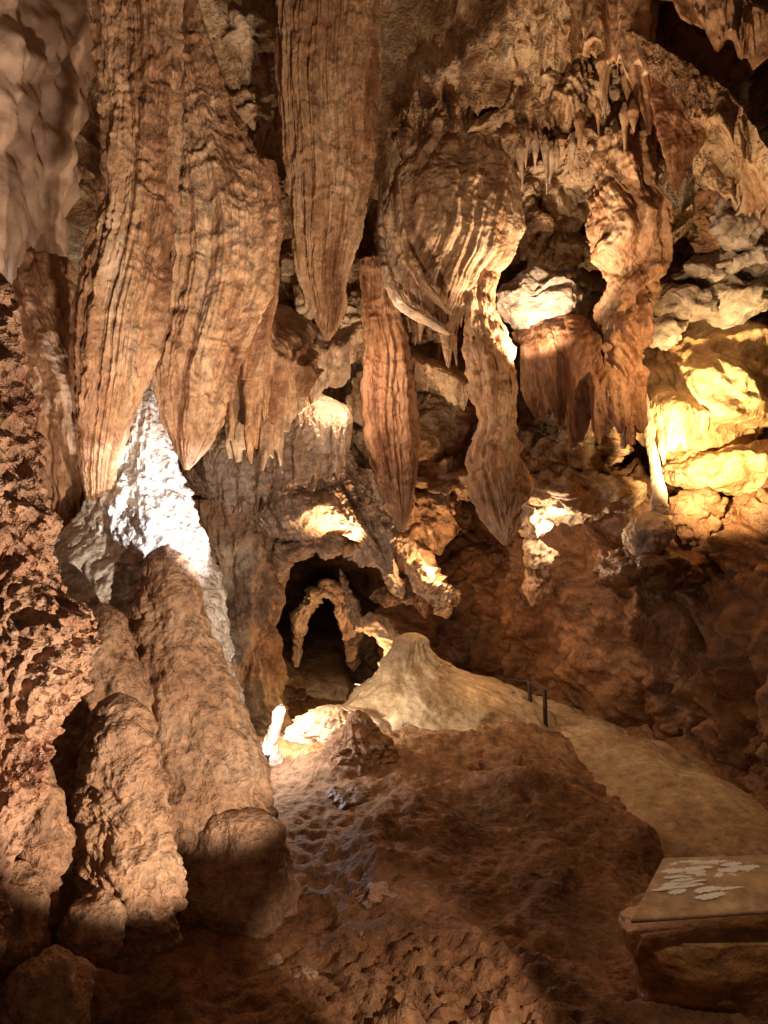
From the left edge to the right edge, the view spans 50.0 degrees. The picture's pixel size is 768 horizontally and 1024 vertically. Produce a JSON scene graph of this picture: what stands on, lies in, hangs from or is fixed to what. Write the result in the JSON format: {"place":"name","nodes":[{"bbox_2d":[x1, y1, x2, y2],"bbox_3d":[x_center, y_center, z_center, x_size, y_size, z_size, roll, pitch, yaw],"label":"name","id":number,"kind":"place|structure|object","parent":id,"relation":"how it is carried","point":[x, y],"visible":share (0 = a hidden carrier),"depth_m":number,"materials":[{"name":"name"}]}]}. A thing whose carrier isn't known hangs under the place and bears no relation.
{"place":"outdoors","nodes":[
{"label":"outdoors","id":0,"kind":"place"},
{"bbox_2d":[0,0,95,283],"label":"flowstone wall","id":1,"kind":"structure","parent":0,"point":[47,72],"depth_m":6.06,"materials":[{"name":"brown stone"}]},
{"bbox_2d":[0,680,767,1023],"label":"cave floor","id":2,"kind":"structure","parent":0,"point":[518,890],"depth_m":4.83,"materials":[{"name":"stone"}]},
{"bbox_2d":[0,860,52,988],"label":"boulder","id":3,"kind":"object","parent":2,"relation":"on","point":[27,935],"visible":0.59,"depth_m":3.43,"materials":[{"name":"brown stone"}]},
{"bbox_2d":[0,761,76,997],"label":"stalagmite","id":4,"kind":"object","parent":2,"relation":"on","point":[49,836],"visible":0.41,"depth_m":3.68,"materials":[{"name":"brown stone"}]},
{"bbox_2d":[0,944,96,1023],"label":"boulder","id":5,"kind":"object","parent":2,"relation":"on","point":[53,984],"visible":1,"depth_m":3.20,"materials":[{"name":"brown stone"}]},
{"bbox_2d":[0,272,102,985],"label":"column","id":6,"kind":"structure","parent":2,"relation":"on","point":[50,643],"depth_m":3.00,"materials":[{"name":"red stone"}]},
{"bbox_2d":[53,887,126,968],"bbox_3d":[-1.311,1.874,3.694,0.304,0.349,0.303,0,0,41],"label":"boulder","id":7,"kind":"object","parent":2,"relation":"on","point":[91,928],"visible":0.81,"depth_m":3.60,"materials":[{"name":"brown stone"}]},
{"bbox_2d":[50,603,147,823],"bbox_3d":[-1.655,1.215,4.856,0.752,1.355,0.634,0,0,0],"label":"stalagmite","id":8,"kind":"object","parent":2,"relation":"on","point":[118,666],"visible":0.3,"depth_m":4.68,"materials":[{"name":"brown stone"}]},
{"bbox_2d":[69,692,187,974],"bbox_3d":[-1.254,1.530,4.027,0.578,1.284,0.507,0,0,0],"label":"stalagmite","id":9,"kind":"object","parent":2,"relation":"on","point":[124,848],"visible":0.93,"depth_m":3.90,"materials":[{"name":"brown stone"}]},
{"bbox_2d":[54,381,279,879],"bbox_3d":[-1.555,0.872,5.689,2.004,3.666,1.484,0,0,0],"label":"stalagmite","id":10,"kind":"object","parent":2,"relation":"on","point":[106,544],"visible":0.27,"depth_m":5.47,"materials":[{"name":"white stone"}]},
{"bbox_2d":[69,545,302,916],"bbox_3d":[-1.190,1.300,5.041,1.453,2.192,0.837,0,0,0],"label":"stalagmite","id":11,"kind":"object","parent":2,"relation":"on","point":[213,760],"visible":0.59,"depth_m":4.89,"materials":[{"name":"brown stone"}]},
{"bbox_2d":[178,807,291,938],"bbox_3d":[-0.901,2.103,4.828,0.723,0.722,0.717,0,0,0],"label":"boulder","id":12,"kind":"object","parent":2,"relation":"on","point":[237,878],"visible":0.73,"depth_m":4.64,"materials":[{"name":"brown stone"}]},
{"bbox_2d":[193,499,292,735],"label":"column","id":13,"kind":"structure","parent":2,"relation":"on","point":[242,547],"depth_m":9.36,"materials":[{"name":"brown stone"}]},
{"bbox_2d":[177,419,225,499],"bbox_3d":[-1.441,-0.622,9.618,2.179,1.167,1.516,0,0,0],"label":"flowstone","id":14,"kind":"object","parent":13,"relation":"on","point":[196,483],"visible":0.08,"depth_m":9.15,"materials":[{"name":"brown stone"}]},
{"bbox_2d":[264,751,270,762],"bbox_3d":[-1.010,2.203,6.900,0.125,0.396,0.099,0,0,0],"label":"floodlight","id":15,"kind":"object","parent":2,"relation":"on","point":[267,754],"visible":0.3,"depth_m":6.88,"materials":[{"name":"paint"}]},
{"bbox_2d":[261,705,285,764],"bbox_3d":[-1.001,1.940,7.081,0.335,0.543,0.266,0,0,0],"label":"stalagmite","id":16,"kind":"object","parent":2,"relation":"on","point":[270,743],"visible":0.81,"depth_m":7.05,"materials":[{"name":"white stone"}]},
{"bbox_2d":[267,953,282,965],"bbox_3d":[-0.590,2.390,4.398,0.102,0.067,0.091,0,0,-29],"label":"stone","id":17,"kind":"object","parent":2,"relation":"on","point":[275,959],"visible":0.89,"depth_m":4.38,"materials":[{"name":"beige stone"}]},
{"bbox_2d":[291,965,317,979],"bbox_3d":[-0.415,2.392,4.199,0.197,0.115,0.185,0,0,0],"label":"stone","id":18,"kind":"object","parent":2,"relation":"on","point":[304,971],"visible":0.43,"depth_m":4.20,"materials":[{"name":"beige stone"}]},
{"bbox_2d":[289,578,363,671],"bbox_3d":[-0.809,1.589,11.531,1.053,1.359,0.651,0,0,0],"label":"rock arch","id":19,"kind":"object","parent":2,"relation":"on","point":[326,588],"visible":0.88,"depth_m":11.46,"materials":[{"name":"brown stone"}]},
{"bbox_2d":[325,786,375,810],"bbox_3d":[-0.274,2.258,6.294,0.421,0.306,0.464,0,0,-27],"label":"boulder","id":20,"kind":"object","parent":2,"relation":"on","point":[344,800],"visible":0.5,"depth_m":6.22,"materials":[{"name":"brown stone"}]},
{"bbox_2d":[324,710,399,778],"bbox_3d":[-0.215,2.099,6.884,0.975,0.877,0.880,0,0,-27],"label":"stalagmite","id":21,"kind":"object","parent":2,"relation":"on","point":[361,740],"visible":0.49,"depth_m":6.77,"materials":[{"name":"stone"}]},
{"bbox_2d":[358,931,379,938],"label":"stone","id":22,"kind":"object","parent":2,"relation":"on","point":[360,934],"visible":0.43,"depth_m":4.47,"materials":[{"name":"brown stone"}]},
{"bbox_2d":[353,881,397,908],"bbox_3d":[-0.012,2.316,4.902,0.292,0.173,0.276,0,0,-37],"label":"stone","id":23,"kind":"object","parent":2,"relation":"on","point":[371,895],"visible":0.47,"depth_m":4.88,"materials":[{"name":"brown stone"}]},
{"bbox_2d":[343,632,560,731],"bbox_3d":[0.597,2.118,8.609,3.404,1.702,3.156,0,0,0],"label":"flowstone mound","id":24,"kind":"object","parent":2,"relation":"on","point":[415,680],"visible":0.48,"depth_m":8.15,"materials":[{"name":"stone"}]},
{"bbox_2d":[282,704,389,743],"bbox_3d":[-0.468,2.394,7.813,1.688,1.122,1.018,0,0,0],"label":"flowstone mound","id":25,"kind":"object","parent":24,"relation":"on","point":[323,723],"visible":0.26,"depth_m":7.64,"materials":[{"name":"beige stone"}]},
{"bbox_2d":[466,745,535,770],"bbox_3d":[0.993,2.137,6.942,0.491,0.336,0.562,0,0,-36],"label":"boulder","id":26,"kind":"object","parent":2,"relation":"on","point":[493,758],"visible":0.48,"depth_m":6.82,"materials":[{"name":"stone"}]},
{"bbox_2d":[532,694,767,857],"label":"footpath","id":27,"kind":"structure","parent":2,"relation":"on","point":[683,804],"depth_m":6.64,"materials":[{"name":"stone"}]},
{"bbox_2d":[482,675,547,727],"bbox_3d":[1.402,2.018,8.906,0.111,0.540,1.519,0,0,-18],"label":"metal railing","id":28,"kind":"object","parent":27,"relation":"on","point":[544,698],"visible":0.66,"depth_m":8.35,"materials":[{"name":"black metal"}]},
{"bbox_2d":[618,855,767,1019],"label":"information panel","id":29,"kind":"object","parent":2,"relation":"on","point":[694,932],"visible":0.91,"depth_m":3.84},
{"bbox_2d":[65,0,767,703],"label":"cave wall","id":30,"kind":"structure","parent":0,"point":[423,44],"depth_m":8.81,"materials":[{"name":"brown stone"}]},
{"bbox_2d":[11,251,84,534],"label":"column","id":31,"kind":"structure","parent":30,"relation":"attached to","point":[44,283],"depth_m":5.77,"materials":[{"name":"stone"}]},
{"bbox_2d":[68,0,184,501],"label":"drapery","id":32,"kind":"object","parent":30,"relation":"hanging from","point":[121,312],"visible":0.95,"depth_m":4.91,"materials":[{"name":"stone"}]},
{"bbox_2d":[151,0,279,469],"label":"drapery","id":33,"kind":"object","parent":30,"relation":"hanging from","point":[222,256],"visible":0.76,"depth_m":5.19,"materials":[{"name":"stone"}]},
{"bbox_2d":[214,9,286,196],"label":"rock lumps","id":34,"kind":"object","parent":30,"relation":"attached to","point":[251,36],"visible":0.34,"depth_m":8.00,"materials":[{"name":"brown stone"}]},
{"bbox_2d":[252,106,282,168],"bbox_3d":[-1.236,-3.660,8.497,0.355,1.998,0.692,0,0,-14],"label":"stalactite cluster","id":35,"kind":"object","parent":34,"relation":"hanging from","point":[269,145],"visible":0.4,"depth_m":8.25,"materials":[{"name":"brown stone"}]},
{"bbox_2d":[201,428,318,519],"bbox_3d":[-1.251,-0.419,8.648,1.295,1.001,0.990,0,0,0],"label":"drapery","id":36,"kind":"object","parent":30,"relation":"attached to","point":[244,484],"visible":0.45,"depth_m":8.23,"materials":[{"name":"brown stone"}]},
{"bbox_2d":[241,158,283,379],"bbox_3d":[-0.835,-1.640,5.606,0.306,1.480,0.234,0,0,0],"label":"drapery","id":37,"kind":"object","parent":30,"relation":"hanging from","point":[254,353],"visible":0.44,"depth_m":5.56,"materials":[{"name":"stone"}]},
{"bbox_2d":[225,397,305,469],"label":"drapery","id":38,"kind":"object","parent":30,"relation":"hanging from","point":[271,439],"visible":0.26,"depth_m":6.45,"materials":[{"name":"brown stone"}]},
{"bbox_2d":[226,320,323,463],"bbox_3d":[-0.883,-0.962,6.679,0.782,1.205,1.250,0,0,0],"label":"drapery","id":39,"kind":"object","parent":30,"relation":"hanging from","point":[287,373],"visible":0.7,"depth_m":6.21,"materials":[{"name":"stone"}]},
{"bbox_2d":[278,395,353,488],"bbox_3d":[-0.727,-0.733,8.501,0.826,1.005,1.010,0,0,0],"label":"drapery","id":40,"kind":"object","parent":30,"relation":"hanging from","point":[317,437],"visible":0.81,"depth_m":8.08,"materials":[{"name":"brown stone"}]},
{"bbox_2d":[274,304,361,403],"bbox_3d":[-0.635,-1.478,7.673,0.831,1.061,1.308,0,0,0],"label":"drapery","id":41,"kind":"object","parent":30,"relation":"hanging from","point":[336,351],"visible":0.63,"depth_m":7.37,"materials":[{"name":"brown stone"}]},
{"bbox_2d":[279,252,364,365],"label":"rock lumps","id":42,"kind":"object","parent":30,"relation":"attached to","point":[352,316],"visible":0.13,"depth_m":9.63,"materials":[{"name":"brown stone"}]},
{"bbox_2d":[274,0,381,340],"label":"stalactite","id":43,"kind":"object","parent":30,"relation":"hanging from","point":[327,56],"visible":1,"depth_m":6.86,"materials":[{"name":"stone"}]},
{"bbox_2d":[271,535,405,598],"bbox_3d":[-0.561,0.547,9.451,1.598,0.904,0.764,0,0,11],"label":"rock arch","id":44,"kind":"object","parent":30,"relation":"attached to","point":[286,554],"visible":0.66,"depth_m":9.36,"materials":[{"name":"brown stone"}]},
{"bbox_2d":[244,467,413,541],"bbox_3d":[-0.677,-0.153,9.332,2.047,1.008,1.641,0,0,0],"label":"flowstone","id":45,"kind":"object","parent":44,"relation":"on","point":[300,512],"visible":0.34,"depth_m":8.70,"materials":[{"name":"brown stone"}]},
{"bbox_2d":[315,393,396,573],"bbox_3d":[-0.436,-0.302,8.796,1.138,1.929,0.564,0,0,0],"label":"flowstone","id":46,"kind":"object","parent":30,"relation":"attached to","point":[366,522],"visible":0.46,"depth_m":8.66,"materials":[{"name":"brown stone"}]},
{"bbox_2d":[339,569,399,673],"bbox_3d":[-0.157,1.421,9.810,0.793,1.457,0.630,0,0,0],"label":"rock arch","id":47,"kind":"object","parent":30,"relation":"attached to","point":[382,630],"visible":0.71,"depth_m":9.68,"materials":[{"name":"brown stone"}]},
{"bbox_2d":[358,255,420,531],"bbox_3d":[0.054,-1.228,8.711,0.666,2.886,0.500,0,0,0],"label":"stalactite","id":48,"kind":"object","parent":30,"relation":"hanging from","point":[391,426],"visible":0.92,"depth_m":8.55,"materials":[{"name":"stone"}]},
{"bbox_2d":[345,360,478,469],"bbox_3d":[0.366,-1.152,9.926,1.659,1.690,1.653,0,0,0],"label":"rock lump","id":49,"kind":"object","parent":30,"relation":"attached to","point":[445,425],"visible":0.22,"depth_m":9.38,"materials":[{"name":"brown stone"}]},
{"bbox_2d":[377,183,449,334],"bbox_3d":[0.275,-2.369,7.505,0.683,1.435,0.536,0,0,0],"label":"drapery edge","id":50,"kind":"object","parent":30,"relation":"attached to","point":[400,304],"visible":1,"depth_m":7.38,"materials":[{"name":"brown stone"}]},
{"bbox_2d":[394,174,452,314],"bbox_3d":[0.348,-2.454,7.435,0.529,1.311,0.333,0,0,7],"label":"drapery edge","id":51,"kind":"object","parent":30,"relation":"attached to","point":[421,280],"visible":1,"depth_m":7.36,"materials":[{"name":"stone"}]},
{"bbox_2d":[402,313,462,372],"bbox_3d":[0.552,-2.134,8.922,0.726,1.262,0.691,0,0,0],"label":"stalactite cluster","id":52,"kind":"object","parent":30,"relation":"hanging from","point":[447,344],"visible":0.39,"depth_m":8.82,"materials":[{"name":"brown stone"}]},
{"bbox_2d":[395,332,477,555],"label":"rock lumps","id":53,"kind":"object","parent":30,"relation":"attached to","point":[439,495],"visible":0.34,"depth_m":9.59,"materials":[{"name":"brown stone"}]},
{"bbox_2d":[410,345,469,410],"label":"drapery","id":54,"kind":"object","parent":30,"relation":"hanging from","point":[451,385],"visible":0.88,"depth_m":8.71,"materials":[{"name":"brown stone"}]},
{"bbox_2d":[382,131,525,334],"bbox_3d":[0.651,-2.626,7.865,1.391,1.862,0.607,0,0,0],"label":"drapery","id":55,"kind":"object","parent":30,"relation":"hanging from","point":[464,217],"visible":0.79,"depth_m":7.66,"materials":[{"name":"stone"}]},
{"bbox_2d":[461,266,533,544],"bbox_3d":[1.059,-1.097,7.913,0.618,2.833,0.581,0,0,42],"label":"stalactite","id":56,"kind":"object","parent":55,"relation":"hanging from","point":[498,480],"visible":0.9,"depth_m":7.76,"materials":[{"name":"stone"}]},
{"bbox_2d":[521,566,554,605],"bbox_3d":[1.741,0.791,9.302,0.372,0.541,0.337,0,0,0],"label":"rock lump","id":57,"kind":"object","parent":30,"relation":"attached to","point":[537,585],"visible":0.79,"depth_m":9.22,"materials":[{"name":"brown stone"}]},
{"bbox_2d":[413,0,665,234],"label":"ceiling boxwork rock","id":58,"kind":"object","parent":30,"relation":"attached to","point":[573,90],"visible":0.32,"depth_m":8.77,"materials":[{"name":"brown stone"}]},
{"bbox_2d":[395,84,468,158],"bbox_3d":[0.507,-4.660,9.134,0.891,1.797,0.766,0,0,0],"label":"stalactite cluster","id":59,"kind":"object","parent":58,"relation":"hanging from","point":[403,136],"visible":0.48,"depth_m":8.98,"materials":[{"name":"brown stone"}]},
{"bbox_2d":[515,126,576,193],"bbox_3d":[1.703,-3.745,8.772,0.624,0.856,0.434,0,0,0],"label":"stalactite cluster","id":60,"kind":"object","parent":58,"relation":"hanging from","point":[550,151],"visible":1,"depth_m":8.67,"materials":[{"name":"brown stone"}]},
{"bbox_2d":[496,266,587,330],"bbox_3d":[1.625,-2.198,8.650,0.908,0.659,0.839,0,0,31],"label":"rock lump","id":61,"kind":"object","parent":30,"relation":"attached to","point":[529,296],"visible":0.87,"depth_m":8.38,"materials":[{"name":"grey stone"}]},
{"bbox_2d":[509,173,599,277],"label":"rock lumps","id":62,"kind":"object","parent":30,"relation":"attached to","point":[557,243],"visible":0.56,"depth_m":9.13,"materials":[{"name":"brown stone"}]},
{"bbox_2d":[511,314,603,450],"bbox_3d":[1.805,-1.310,8.529,0.858,1.438,1.365,0,0,0],"label":"drapery","id":63,"kind":"object","parent":30,"relation":"hanging from","point":[561,357],"visible":0.92,"depth_m":8.14,"materials":[{"name":"stone"}]},
{"bbox_2d":[564,0,659,77],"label":"drapery","id":64,"kind":"object","parent":30,"relation":"hanging from","point":[607,24],"visible":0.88,"depth_m":7.06,"materials":[{"name":"stone"}]},
{"bbox_2d":[574,41,656,158],"bbox_3d":[2.309,-4.164,7.916,0.915,1.782,1.106,0,0,0],"label":"stalactite cluster","id":65,"kind":"object","parent":30,"relation":"attached to","point":[630,114],"visible":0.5,"depth_m":7.67,"materials":[{"name":"stone"}]},
{"bbox_2d":[587,363,648,448],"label":"drapery","id":66,"kind":"object","parent":30,"relation":"attached to","point":[612,402],"visible":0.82,"depth_m":7.78,"materials":[{"name":"stone"}]},
{"bbox_2d":[585,127,674,444],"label":"column","id":67,"kind":"structure","parent":30,"relation":"attached to","point":[628,223],"depth_m":7.81,"materials":[{"name":"stone"}]},
{"bbox_2d":[620,59,653,134],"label":"drapery","id":68,"kind":"object","parent":30,"relation":"hanging from","point":[640,85],"visible":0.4,"depth_m":7.66,"materials":[{"name":"stone"}]},
{"bbox_2d":[649,316,688,350],"bbox_3d":[2.824,-1.868,8.411,0.472,0.398,0.542,0,0,0],"label":"rock lump","id":69,"kind":"object","parent":30,"relation":"attached to","point":[667,335],"visible":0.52,"depth_m":8.23,"materials":[{"name":"grey stone"}]},
{"bbox_2d":[641,383,710,464],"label":"drapery","id":70,"kind":"object","parent":30,"relation":"hanging from","point":[677,418],"visible":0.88,"depth_m":8.21,"materials":[{"name":"stone"}]},
{"bbox_2d":[653,282,718,322],"bbox_3d":[2.981,-2.094,8.335,0.787,0.383,0.857,0,0,0],"label":"rock lump","id":71,"kind":"object","parent":30,"relation":"attached to","point":[691,303],"visible":0.81,"depth_m":8.03,"materials":[{"name":"grey stone"}]},
{"bbox_2d":[670,248,739,288],"bbox_3d":[3.226,-2.396,8.193,0.719,0.433,0.692,0,0,0],"label":"rock lump","id":72,"kind":"object","parent":71,"relation":"on","point":[704,271],"visible":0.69,"depth_m":8.04,"materials":[{"name":"grey stone"}]},
{"bbox_2d":[609,31,767,215],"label":"rock fold","id":73,"kind":"object","parent":30,"relation":"attached to","point":[710,104],"visible":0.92,"depth_m":6.56,"materials":[{"name":"brown stone"}]},
{"bbox_2d":[649,2,733,191],"bbox_3d":[2.784,-3.946,7.414,0.818,2.142,0.300,0,0,0],"label":"drapery","id":74,"kind":"object","parent":30,"relation":"hanging from","point":[681,138],"visible":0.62,"depth_m":7.35,"materials":[{"name":"stone"}]},
{"bbox_2d":[688,177,701,214],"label":"rock lump","id":75,"kind":"object","parent":30,"relation":"attached to","point":[694,189],"visible":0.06,"depth_m":8.29,"materials":[{"name":"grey stone"}]},
{"bbox_2d":[690,189,720,254],"bbox_3d":[3.255,-3.114,8.066,0.533,1.221,0.535,0,0,0],"label":"rock fold","id":76,"kind":"object","parent":30,"relation":"attached to","point":[704,242],"visible":0.38,"depth_m":8.05,"materials":[{"name":"stone"}]},
{"bbox_2d":[660,0,767,76],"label":"rock fold","id":77,"kind":"object","parent":30,"relation":"attached to","point":[740,27],"visible":0.98,"depth_m":6.21,"materials":[{"name":"stone"}]},
{"bbox_2d":[692,131,767,231],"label":"rock fold","id":78,"kind":"object","parent":30,"relation":"attached to","point":[714,169],"visible":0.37,"depth_m":7.38,"materials":[{"name":"brown stone"}]},
{"bbox_2d":[705,275,767,329],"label":"rock lump","id":79,"kind":"object","parent":30,"relation":"attached to","point":[739,302],"visible":0.69,"depth_m":8.04,"materials":[{"name":"grey stone"}]},
{"bbox_2d":[726,239,767,279],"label":"rock lump","id":80,"kind":"object","parent":79,"relation":"on","point":[751,263],"visible":0.69,"depth_m":7.92,"materials":[{"name":"grey stone"}]},
{"bbox_2d":[708,196,767,252],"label":"rock lump","id":81,"kind":"object","parent":30,"relation":"attached to","point":[728,230],"visible":0.59,"depth_m":7.81,"materials":[{"name":"grey stone"}]},
{"bbox_2d":[375,438,767,790],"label":"rock wall","id":82,"kind":"structure","parent":0,"point":[691,664],"depth_m":9.26,"materials":[{"name":"brown stone"}]},
{"bbox_2d":[369,574,460,618],"bbox_3d":[0.399,1.001,9.849,1.065,0.499,0.829,0,0,-22],"label":"rock ledge","id":83,"kind":"object","parent":82,"relation":"attached to","point":[384,596],"visible":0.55,"depth_m":9.62,"materials":[{"name":"brown stone"}]},
{"bbox_2d":[393,534,453,618],"bbox_3d":[0.480,0.749,9.650,0.718,0.993,0.814,0,0,-41],"label":"rock ledge","id":84,"kind":"object","parent":82,"relation":"attached to","point":[416,563],"visible":0.97,"depth_m":9.47,"materials":[{"name":"beige stone"}]},
{"bbox_2d":[518,504,553,539],"bbox_3d":[1.576,0.110,8.980,0.543,0.393,0.541,0,0,0],"label":"rock lump","id":85,"kind":"object","parent":82,"relation":"attached to","point":[536,523],"visible":0.84,"depth_m":8.83,"materials":[{"name":"beige stone"}]},
{"bbox_2d":[522,537,559,568],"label":"rock lump","id":86,"kind":"object","parent":82,"relation":"attached to","point":[538,553],"visible":0.99,"depth_m":9.04,"materials":[{"name":"beige stone"}]},
{"bbox_2d":[516,385,633,474],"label":"rock lumps","id":87,"kind":"object","parent":82,"relation":"attached to","point":[545,442],"visible":0.38,"depth_m":9.24,"materials":[{"name":"brown stone"}]},
{"bbox_2d":[525,466,646,526],"bbox_3d":[2.165,-0.180,9.374,1.496,0.720,1.737,0,0,0],"label":"rock lump","id":88,"kind":"object","parent":82,"relation":"attached to","point":[570,496],"visible":0.8,"depth_m":8.83,"materials":[{"name":"brown stone"}]},
{"bbox_2d":[591,546,710,593],"bbox_3d":[2.726,0.556,8.316,1.137,0.526,1.286,0,0,0],"label":"rock ledge","id":89,"kind":"object","parent":82,"relation":"attached to","point":[668,571],"visible":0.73,"depth_m":7.96,"materials":[{"name":"brown stone"}]},
{"bbox_2d":[621,511,675,555],"bbox_3d":[2.574,0.241,8.013,0.513,0.499,0.472,0,0,0],"label":"boulder","id":90,"kind":"object","parent":89,"relation":"on","point":[652,532],"visible":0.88,"depth_m":7.84,"materials":[{"name":"brown stone"}]},
{"bbox_2d":[643,393,670,514],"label":"slender column","id":91,"kind":"structure","parent":90,"relation":"on","point":[659,501],"depth_m":7.96,"materials":[{"name":"beige stone"}]},
{"bbox_2d":[665,486,737,546],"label":"rock lumps","id":92,"kind":"object","parent":82,"relation":"attached to","point":[697,516],"visible":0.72,"depth_m":8.40,"materials":[{"name":"beige stone"}]},
{"bbox_2d":[636,319,767,460],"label":"bright rock slab","id":93,"kind":"structure","parent":82,"relation":"on","point":[720,375],"depth_m":8.52,"materials":[{"name":"stone"}]},
{"bbox_2d":[661,439,767,495],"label":"bright rock slab","id":94,"kind":"structure","parent":82,"relation":"on","point":[735,470],"depth_m":8.45,"materials":[{"name":"stone"}]}
]}

